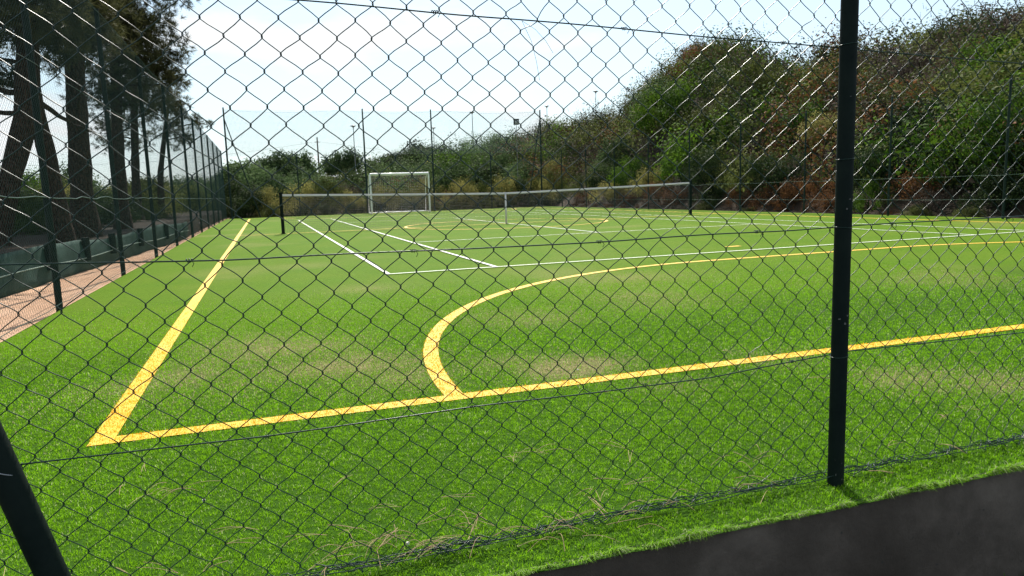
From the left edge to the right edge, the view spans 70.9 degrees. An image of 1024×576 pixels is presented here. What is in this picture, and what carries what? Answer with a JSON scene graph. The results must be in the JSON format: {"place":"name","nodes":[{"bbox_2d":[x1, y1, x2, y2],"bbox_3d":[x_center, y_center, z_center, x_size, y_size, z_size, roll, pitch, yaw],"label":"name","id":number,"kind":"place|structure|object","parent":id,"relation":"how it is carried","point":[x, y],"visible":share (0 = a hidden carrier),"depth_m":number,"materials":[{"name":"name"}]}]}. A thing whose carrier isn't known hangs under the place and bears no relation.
{"place":"outdoors","nodes":[
{"label":"outdoors","id":0,"kind":"place"},
{"bbox_2d":[0,210,223,253],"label":"terrace ground","id":1,"kind":"structure","parent":0,"point":[104,236],"depth_m":14.28,"materials":[{"name":"soil"}]},
{"bbox_2d":[13,186,41,229],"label":"bush","id":2,"kind":"object","parent":1,"relation":"on","point":[27,200],"visible":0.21,"depth_m":15.17,"materials":[{"name":"green plant"}]},
{"bbox_2d":[15,195,69,234],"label":"bush","id":3,"kind":"object","parent":1,"relation":"on","point":[36,218],"visible":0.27,"depth_m":14.44,"materials":[{"name":"green plant"}]},
{"bbox_2d":[0,0,121,243],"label":"pine tree","id":4,"kind":"object","parent":1,"relation":"on","point":[55,165],"visible":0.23,"depth_m":10.95,"materials":[{"name":"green plant"}]},
{"bbox_2d":[0,0,145,245],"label":"pine tree","id":5,"kind":"object","parent":1,"relation":"on","point":[25,92],"visible":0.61,"depth_m":10.48,"materials":[{"name":"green plant"}]},
{"bbox_2d":[43,0,139,237],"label":"pine tree","id":6,"kind":"object","parent":1,"relation":"on","point":[88,153],"visible":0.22,"depth_m":12.57,"materials":[{"name":"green plant"}]},
{"bbox_2d":[66,190,135,224],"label":"bush","id":7,"kind":"object","parent":1,"relation":"on","point":[103,213],"visible":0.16,"depth_m":18.50,"materials":[{"name":"green plant"}]},
{"bbox_2d":[39,0,199,228],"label":"pine tree","id":8,"kind":"object","parent":1,"relation":"on","point":[152,33],"visible":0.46,"depth_m":16.84,"materials":[{"name":"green plant"}]},
{"bbox_2d":[99,194,164,222],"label":"bush","id":9,"kind":"object","parent":1,"relation":"on","point":[132,208],"visible":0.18,"depth_m":20.04,"materials":[{"name":"green plant"}]},
{"bbox_2d":[86,49,193,219],"bbox_3d":[-12.380,-5.640,24.039,3.413,6.779,3.367,-4,8,-19],"label":"pine tree","id":10,"kind":"object","parent":1,"relation":"on","point":[137,145],"visible":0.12,"depth_m":23.75,"materials":[{"name":"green plant"}]},
{"bbox_2d":[110,173,188,214],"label":"bush","id":11,"kind":"object","parent":1,"relation":"on","point":[168,196],"visible":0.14,"depth_m":28.90,"materials":[{"name":"green plant"}]},
{"bbox_2d":[146,84,215,215],"bbox_3d":[-13.001,-5.351,28.073,2.301,5.164,2.041,1,8,20],"label":"pine tree","id":12,"kind":"object","parent":1,"relation":"on","point":[196,118],"visible":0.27,"depth_m":27.98,"materials":[{"name":"green plant"}]},
{"bbox_2d":[166,181,215,210],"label":"bush","id":13,"kind":"object","parent":1,"relation":"on","point":[196,196],"visible":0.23,"depth_m":37.78,"materials":[{"name":"green plant"}]},
{"bbox_2d":[0,219,225,342],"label":"sand strip","id":14,"kind":"object","parent":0,"point":[102,278],"visible":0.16,"depth_m":7.97,"materials":[{"name":"sand"}]},
{"bbox_2d":[0,222,187,297],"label":"cloth barrier","id":15,"kind":"object","parent":14,"relation":"on","point":[75,257],"visible":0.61,"depth_m":10.03,"materials":[{"name":"fabric"}]},
{"bbox_2d":[0,206,1023,575],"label":"turf pitch","id":16,"kind":"object","parent":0,"point":[262,280],"visible":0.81,"depth_m":4.46,"materials":[{"name":"green plastic"}]},
{"bbox_2d":[0,0,226,337],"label":"chain link fence","id":17,"kind":"object","parent":16,"relation":"on","point":[41,151],"visible":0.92,"depth_m":9.27,"materials":[{"name":"black metal"}]},
{"bbox_2d":[368,172,430,213],"bbox_3d":[-6.032,-5.060,38.286,3.179,2.100,1.135,-4,8,-19],"label":"football goal","id":18,"kind":"object","parent":16,"relation":"on","point":[390,174],"visible":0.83,"depth_m":38.09,"materials":[{"name":"white paint"}]},
{"bbox_2d":[278,181,692,233],"bbox_3d":[-0.189,-2.482,21.532,12.958,1.135,0.149,-4,8,-19],"label":"tennis net","id":19,"kind":"object","parent":16,"relation":"on","point":[282,213],"visible":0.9,"depth_m":21.21,"materials":[{"name":"black fabric"}]},
{"bbox_2d":[3,342,978,575],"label":"pine straw","id":20,"kind":"object","parent":16,"relation":"on","point":[395,531],"visible":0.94,"depth_m":2.03,"materials":[{"name":"brown plant"}]},
{"bbox_2d":[0,255,1023,575],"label":"turf fibres","id":21,"kind":"object","parent":16,"relation":"on","point":[706,531],"visible":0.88,"depth_m":3.09,"materials":[{"name":"green plastic"}]},
{"bbox_2d":[0,0,1023,575],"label":"chain link fence","id":22,"kind":"object","parent":16,"relation":"on","point":[30,528],"visible":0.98,"depth_m":1.93,"materials":[{"name":"black metal"}]},
{"bbox_2d":[87,208,1022,445],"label":"yellow pitch line","id":23,"kind":"object","parent":16,"relation":"on","point":[195,299],"visible":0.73,"depth_m":3.87,"materials":[{"name":"yellow paint"}]},
{"bbox_2d":[298,210,1023,273],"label":"white court line","id":24,"kind":"object","parent":16,"relation":"on","point":[374,265],"visible":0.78,"depth_m":11.89,"materials":[{"name":"white paint"}]},
{"bbox_2d":[539,77,1023,218],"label":"chain link fence","id":25,"kind":"object","parent":16,"relation":"on","point":[1010,86],"visible":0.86,"depth_m":21.65,"materials":[{"name":"black metal"}]},
{"bbox_2d":[0,0,1023,188],"label":"sky","id":26,"kind":"structure","parent":0,"point":[298,18],"materials":[{"name":"white"}]},
{"bbox_2d":[228,76,1023,218],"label":"hillside terrain","id":27,"kind":"structure","parent":0,"point":[949,210],"depth_m":26.78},
{"bbox_2d":[208,176,263,210],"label":"bush","id":28,"kind":"object","parent":27,"relation":"on","point":[234,188],"visible":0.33,"depth_m":41.41,"materials":[{"name":"green plant"}]},
{"bbox_2d":[211,187,274,218],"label":"bush","id":29,"kind":"object","parent":27,"relation":"on","point":[249,203],"visible":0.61,"depth_m":38.55,"materials":[{"name":"green plant"}]},
{"bbox_2d":[209,157,280,189],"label":"round tree","id":30,"kind":"object","parent":27,"relation":"on","point":[237,165],"visible":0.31,"depth_m":54.58,"materials":[{"name":"teal plant"}]},
{"bbox_2d":[235,167,291,198],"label":"bush","id":31,"kind":"object","parent":27,"relation":"on","point":[250,182],"visible":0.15,"depth_m":44.51,"materials":[{"name":"green plant"}]},
{"bbox_2d":[95,159,438,204],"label":"distant scrub","id":32,"kind":"object","parent":27,"relation":"on","point":[290,181],"visible":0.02,"depth_m":61.23,"materials":[{"name":"green plant"}]},
{"bbox_2d":[251,203,286,217],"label":"bush","id":33,"kind":"object","parent":27,"relation":"on","point":[266,213],"visible":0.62,"depth_m":38.41,"materials":[{"name":"green plant"}]},
{"bbox_2d":[250,184,296,216],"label":"bush","id":34,"kind":"object","parent":27,"relation":"on","point":[270,198],"visible":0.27,"depth_m":39.81,"materials":[{"name":"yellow plant"}]},
{"bbox_2d":[249,148,306,179],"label":"round tree","id":35,"kind":"object","parent":27,"relation":"on","point":[274,162],"visible":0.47,"depth_m":59.08,"materials":[{"name":"teal plant"}]},
{"bbox_2d":[255,172,324,210],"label":"bush","id":36,"kind":"object","parent":27,"relation":"on","point":[280,186],"visible":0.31,"depth_m":43.03,"materials":[{"name":"green plant"}]},
{"bbox_2d":[271,178,322,216],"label":"bush","id":37,"kind":"object","parent":27,"relation":"on","point":[307,190],"visible":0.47,"depth_m":39.96,"materials":[{"name":"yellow plant"}]},
{"bbox_2d":[286,148,326,178],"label":"round tree","id":38,"kind":"object","parent":27,"relation":"on","point":[305,159],"visible":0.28,"depth_m":65.66,"materials":[{"name":"teal plant"}]},
{"bbox_2d":[286,166,342,205],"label":"bush","id":39,"kind":"object","parent":27,"relation":"on","point":[300,175],"visible":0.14,"depth_m":46.00,"materials":[{"name":"green plant"}]},
{"bbox_2d":[301,174,345,214],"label":"bush","id":40,"kind":"object","parent":27,"relation":"on","point":[330,185],"visible":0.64,"depth_m":40.62,"materials":[{"name":"green plant"}]},
{"bbox_2d":[317,147,367,176],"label":"round tree","id":41,"kind":"object","parent":27,"relation":"on","point":[333,161],"visible":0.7,"depth_m":71.36,"materials":[{"name":"teal plant"}]},
{"bbox_2d":[330,188,366,214],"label":"bush","id":42,"kind":"object","parent":27,"relation":"on","point":[355,202],"visible":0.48,"depth_m":40.40,"materials":[{"name":"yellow plant"}]},
{"bbox_2d":[333,163,373,202],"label":"bush","id":43,"kind":"object","parent":27,"relation":"on","point":[350,176],"visible":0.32,"depth_m":47.05,"materials":[{"name":"green plant"}]},
{"bbox_2d":[222,107,542,218],"bbox_3d":[-6.520,-6.962,39.515,17.511,5.670,0.099,-4,8,-19],"label":"ball stop fence","id":44,"kind":"object","parent":27,"relation":"on","point":[444,132],"visible":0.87,"depth_m":38.95,"materials":[{"name":"black metal"}]},
{"bbox_2d":[361,151,413,172],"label":"round tree","id":45,"kind":"object","parent":27,"relation":"on","point":[381,157],"visible":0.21,"depth_m":69.42,"materials":[{"name":"green plant"}]},
{"bbox_2d":[362,155,415,197],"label":"bush","id":46,"kind":"object","parent":27,"relation":"on","point":[397,164],"visible":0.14,"depth_m":48.65,"materials":[{"name":"teal plant"}]},
{"bbox_2d":[369,183,411,211],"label":"bush","id":47,"kind":"object","parent":27,"relation":"on","point":[379,197],"visible":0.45,"depth_m":41.28,"materials":[{"name":"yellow plant"}]},
{"bbox_2d":[392,137,448,165],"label":"round tree","id":48,"kind":"object","parent":27,"relation":"on","point":[421,147],"visible":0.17,"depth_m":71.24,"materials":[{"name":"green plant"}]},
{"bbox_2d":[402,160,444,190],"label":"bush","id":49,"kind":"object","parent":27,"relation":"on","point":[427,169],"visible":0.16,"depth_m":49.03,"materials":[{"name":"teal plant"}]},
{"bbox_2d":[402,174,454,210],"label":"bush","id":50,"kind":"object","parent":27,"relation":"on","point":[422,190],"visible":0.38,"depth_m":42.17,"materials":[{"name":"green plant"}]},
{"bbox_2d":[418,159,478,195],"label":"bush","id":51,"kind":"object","parent":27,"relation":"on","point":[447,181],"visible":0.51,"depth_m":47.02,"materials":[{"name":"teal plant"}]},
{"bbox_2d":[438,175,482,207],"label":"bush","id":52,"kind":"object","parent":27,"relation":"on","point":[469,188],"visible":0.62,"depth_m":42.53,"materials":[{"name":"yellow plant"}]},
{"bbox_2d":[467,159,506,189],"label":"bush","id":53,"kind":"object","parent":27,"relation":"on","point":[487,172],"visible":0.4,"depth_m":47.76,"materials":[{"name":"green plant"}]},
{"bbox_2d":[473,179,501,206],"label":"bush","id":54,"kind":"object","parent":27,"relation":"on","point":[481,187],"visible":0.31,"depth_m":43.43,"materials":[{"name":"green plant"}]},
{"bbox_2d":[467,149,520,178],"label":"bush","id":55,"kind":"object","parent":27,"relation":"on","point":[505,157],"visible":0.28,"depth_m":50.48,"materials":[{"name":"green plant"}]},
{"bbox_2d":[488,168,522,206],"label":"bush","id":56,"kind":"object","parent":27,"relation":"on","point":[507,187],"visible":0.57,"depth_m":43.59,"materials":[{"name":"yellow plant"}]},
{"bbox_2d":[494,158,539,183],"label":"bush","id":57,"kind":"object","parent":27,"relation":"on","point":[520,168],"visible":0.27,"depth_m":48.44,"materials":[{"name":"green plant"}]},
{"bbox_2d":[505,175,537,203],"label":"bush","id":58,"kind":"object","parent":27,"relation":"on","point":[519,184],"visible":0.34,"depth_m":44.02,"materials":[{"name":"green plant"}]},
{"bbox_2d":[521,174,558,204],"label":"bush","id":59,"kind":"object","parent":27,"relation":"on","point":[537,188],"visible":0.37,"depth_m":44.30,"materials":[{"name":"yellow plant"}]},
{"bbox_2d":[533,168,569,201],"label":"bush","id":60,"kind":"object","parent":27,"relation":"on","point":[557,183],"visible":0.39,"depth_m":45.06,"materials":[{"name":"green plant"}]},
{"bbox_2d":[558,172,601,197],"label":"bush","id":61,"kind":"object","parent":27,"relation":"on","point":[577,187],"visible":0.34,"depth_m":41.87,"materials":[{"name":"green plant"}]},
{"bbox_2d":[587,180,627,202],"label":"bush","id":62,"kind":"object","parent":27,"relation":"on","point":[619,190],"visible":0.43,"depth_m":37.42,"materials":[{"name":"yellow plant"}]},
{"bbox_2d":[583,158,632,192],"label":"bush","id":63,"kind":"object","parent":27,"relation":"on","point":[593,181],"visible":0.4,"depth_m":39.16,"materials":[{"name":"green plant"}]},
{"bbox_2d":[586,134,645,171],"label":"bush","id":64,"kind":"object","parent":27,"relation":"on","point":[603,154],"visible":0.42,"depth_m":41.75,"materials":[{"name":"green plant"}]},
{"bbox_2d":[606,153,655,186],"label":"bush","id":65,"kind":"object","parent":27,"relation":"on","point":[635,174],"visible":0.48,"depth_m":36.68,"materials":[{"name":"green plant"}]},
{"bbox_2d":[627,162,676,196],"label":"bush","id":66,"kind":"object","parent":27,"relation":"on","point":[644,180],"visible":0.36,"depth_m":34.23,"materials":[{"name":"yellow plant"}]},
{"bbox_2d":[641,180,674,201],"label":"bush","id":67,"kind":"object","parent":27,"relation":"on","point":[655,194],"visible":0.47,"depth_m":32.83,"materials":[{"name":"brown plant"}]},
{"bbox_2d":[626,70,692,120],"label":"bush","id":68,"kind":"object","parent":27,"relation":"on","point":[651,89],"visible":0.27,"depth_m":42.61,"materials":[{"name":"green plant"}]},
{"bbox_2d":[625,78,707,134],"bbox_3d":[8.795,-9.710,38.810,5.223,3.189,5.270,1,8,20],"label":"bush","id":69,"kind":"object","parent":27,"relation":"on","point":[669,110],"visible":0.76,"depth_m":38.33,"materials":[{"name":"green plant"}]},
{"bbox_2d":[660,186,692,204],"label":"bush","id":70,"kind":"object","parent":27,"relation":"on","point":[669,198],"visible":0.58,"depth_m":30.96,"materials":[{"name":"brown plant"}]},
{"bbox_2d":[652,140,703,180],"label":"bush","id":71,"kind":"object","parent":27,"relation":"on","point":[670,170],"visible":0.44,"depth_m":32.56,"materials":[{"name":"green plant"}]},
{"bbox_2d":[343,1,1023,208],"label":"hillside scrub","id":72,"kind":"object","parent":27,"relation":"on","point":[714,82],"visible":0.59,"depth_m":34.62,"materials":[{"name":"green plant"}]},
{"bbox_2d":[664,42,727,78],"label":"bush","id":73,"kind":"object","parent":27,"relation":"on","point":[695,49],"visible":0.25,"depth_m":46.08,"materials":[{"name":"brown plant"}]},
{"bbox_2d":[688,181,726,205],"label":"bush","id":74,"kind":"object","parent":27,"relation":"on","point":[707,192],"visible":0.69,"depth_m":28.84,"materials":[{"name":"green plant"}]},
{"bbox_2d":[676,145,742,185],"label":"bush","id":75,"kind":"object","parent":27,"relation":"on","point":[707,163],"visible":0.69,"depth_m":30.00,"materials":[{"name":"green plant"}]},
{"bbox_2d":[680,95,753,134],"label":"bush","id":76,"kind":"object","parent":27,"relation":"on","point":[706,111],"visible":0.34,"depth_m":34.13,"materials":[{"name":"green plant"}]},
{"bbox_2d":[708,156,765,193],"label":"bush","id":77,"kind":"object","parent":27,"relation":"on","point":[729,174],"visible":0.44,"depth_m":27.85,"materials":[{"name":"green plant"}]},
{"bbox_2d":[723,185,756,206],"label":"bush","id":78,"kind":"object","parent":27,"relation":"on","point":[733,194],"visible":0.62,"depth_m":26.89,"materials":[{"name":"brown plant"}]},
{"bbox_2d":[720,55,800,103],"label":"bush","id":79,"kind":"object","parent":27,"relation":"on","point":[756,71],"visible":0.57,"depth_m":37.48,"materials":[{"name":"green plant"}]},
{"bbox_2d":[744,180,802,209],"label":"bush","id":80,"kind":"object","parent":27,"relation":"on","point":[768,196],"visible":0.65,"depth_m":24.96,"materials":[{"name":"brown plant"}]},
{"bbox_2d":[747,97,817,134],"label":"bush","id":81,"kind":"object","parent":27,"relation":"on","point":[763,118],"visible":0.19,"depth_m":32.02,"materials":[{"name":"green plant"}]},
{"bbox_2d":[741,145,824,194],"bbox_3d":[9.920,-4.240,26.227,3.190,2.054,3.262,-5,8,-25],"label":"bush","id":82,"kind":"object","parent":27,"relation":"on","point":[766,167],"visible":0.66,"depth_m":26.00,"materials":[{"name":"green plant"}]},
{"bbox_2d":[749,94,830,154],"bbox_3d":[12.119,-6.582,29.681,3.754,2.657,4.562,-5,8,-22],"label":"bush","id":83,"kind":"object","parent":27,"relation":"on","point":[791,125],"visible":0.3,"depth_m":29.38,"materials":[{"name":"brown plant"}]},
{"bbox_2d":[783,165,835,200],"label":"bush","id":84,"kind":"object","parent":27,"relation":"on","point":[808,187],"visible":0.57,"depth_m":24.11,"materials":[{"name":"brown plant"}]},
{"bbox_2d":[800,185,834,211],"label":"bush","id":85,"kind":"object","parent":27,"relation":"on","point":[825,202],"visible":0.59,"depth_m":22.66,"materials":[{"name":"brown plant"}]},
{"bbox_2d":[795,103,871,149],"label":"bush","id":86,"kind":"object","parent":27,"relation":"on","point":[827,126],"visible":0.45,"depth_m":26.87,"materials":[{"name":"green plant"}]},
{"bbox_2d":[789,55,879,102],"bbox_3d":[15.461,-10.041,34.691,4.222,2.448,4.535,-1,8,6],"label":"bush","id":87,"kind":"object","parent":27,"relation":"on","point":[831,71],"visible":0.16,"depth_m":34.37,"materials":[{"name":"green plant"}]},
{"bbox_2d":[823,38,910,81],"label":"bush","id":88,"kind":"object","parent":27,"relation":"on","point":[869,63],"visible":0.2,"depth_m":36.83,"materials":[{"name":"green plant"}]},
{"bbox_2d":[828,138,917,190],"bbox_3d":[11.354,-3.806,22.568,2.583,1.834,3.091,-1,8,2],"label":"bush","id":89,"kind":"object","parent":27,"relation":"on","point":[870,163],"visible":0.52,"depth_m":21.91,"materials":[{"name":"green plant"}]},
{"bbox_2d":[853,176,897,211],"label":"bush","id":90,"kind":"object","parent":27,"relation":"on","point":[856,202],"visible":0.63,"depth_m":21.18,"materials":[{"name":"green plant"}]},
{"bbox_2d":[855,77,925,122],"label":"bush","id":91,"kind":"object","parent":27,"relation":"on","point":[893,88],"visible":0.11,"depth_m":29.00,"materials":[{"name":"green plant"}]},
{"bbox_2d":[834,95,964,158],"bbox_3d":[13.190,-5.270,23.941,4.324,2.278,4.145,5,11,43],"label":"bush","id":92,"kind":"object","parent":27,"relation":"on","point":[919,114],"visible":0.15,"depth_m":23.56,"materials":[{"name":"green plant"}]},
{"bbox_2d":[882,161,952,199],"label":"bush","id":93,"kind":"object","parent":27,"relation":"on","point":[911,182],"visible":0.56,"depth_m":20.14,"materials":[{"name":"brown plant"}]},
{"bbox_2d":[870,36,969,91],"bbox_3d":[18.498,-9.864,32.109,4.670,2.829,4.903,-2,8,-1],"label":"bush","id":94,"kind":"object","parent":27,"relation":"on","point":[909,69],"visible":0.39,"depth_m":31.94,"materials":[{"name":"green plant"}]},
{"bbox_2d":[881,72,975,117],"bbox_3d":[14.971,-6.680,25.882,3.594,2.122,3.864,-5,8,-19],"label":"bush","id":95,"kind":"object","parent":27,"relation":"on","point":[922,90],"visible":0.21,"depth_m":25.55,"materials":[{"name":"green plant"}]},
{"bbox_2d":[903,182,963,214],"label":"bush","id":96,"kind":"object","parent":27,"relation":"on","point":[938,200],"visible":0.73,"depth_m":19.10,"materials":[{"name":"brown plant"}]},
{"bbox_2d":[910,77,1023,181],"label":"bush","id":97,"kind":"object","parent":27,"relation":"on","point":[986,123],"visible":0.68,"depth_m":18.79,"materials":[{"name":"green plant"}]},
{"bbox_2d":[939,0,1023,50],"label":"bush","id":98,"kind":"object","parent":27,"relation":"on","point":[1015,14],"visible":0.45,"depth_m":34.58,"materials":[{"name":"green plant"}]},
{"bbox_2d":[941,33,1023,93],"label":"bush","id":99,"kind":"object","parent":27,"relation":"on","point":[976,55],"visible":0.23,"depth_m":26.82,"materials":[{"name":"green plant"}]},
{"bbox_2d":[953,15,1023,62],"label":"bush","id":100,"kind":"object","parent":27,"relation":"on","point":[1021,30],"visible":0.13,"depth_m":29.57,"materials":[{"name":"green plant"}]},
{"bbox_2d":[955,54,1023,107],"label":"bush","id":101,"kind":"object","parent":27,"relation":"on","point":[1000,78],"visible":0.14,"depth_m":23.74,"materials":[{"name":"green plant"}]},
{"bbox_2d":[956,163,1023,212],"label":"bush","id":102,"kind":"object","parent":27,"relation":"on","point":[1011,195],"visible":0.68,"depth_m":17.59,"materials":[{"name":"green plant"}]},
{"bbox_2d":[972,120,1023,175],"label":"bush","id":103,"kind":"object","parent":27,"relation":"on","point":[1019,144],"visible":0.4,"depth_m":17.74,"materials":[{"name":"green plant"}]},
{"bbox_2d":[505,469,1023,575],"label":"concrete wall","id":104,"kind":"structure","parent":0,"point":[973,527],"depth_m":2.20,"materials":[{"name":"grey concrete"}]},
{"bbox_2d":[553,206,1022,218],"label":"earth verge","id":105,"kind":"structure","parent":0,"point":[854,213],"depth_m":21.25,"materials":[{"name":"soil"}]},
{"bbox_2d":[899,203,935,215],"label":"bush","id":106,"kind":"object","parent":105,"relation":"on","point":[912,211],"visible":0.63,"depth_m":19.13,"materials":[{"name":"green plant"}]},
{"bbox_2d":[945,205,987,216],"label":"bush","id":107,"kind":"object","parent":105,"relation":"on","point":[967,211],"visible":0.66,"depth_m":17.70,"materials":[{"name":"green plant"}]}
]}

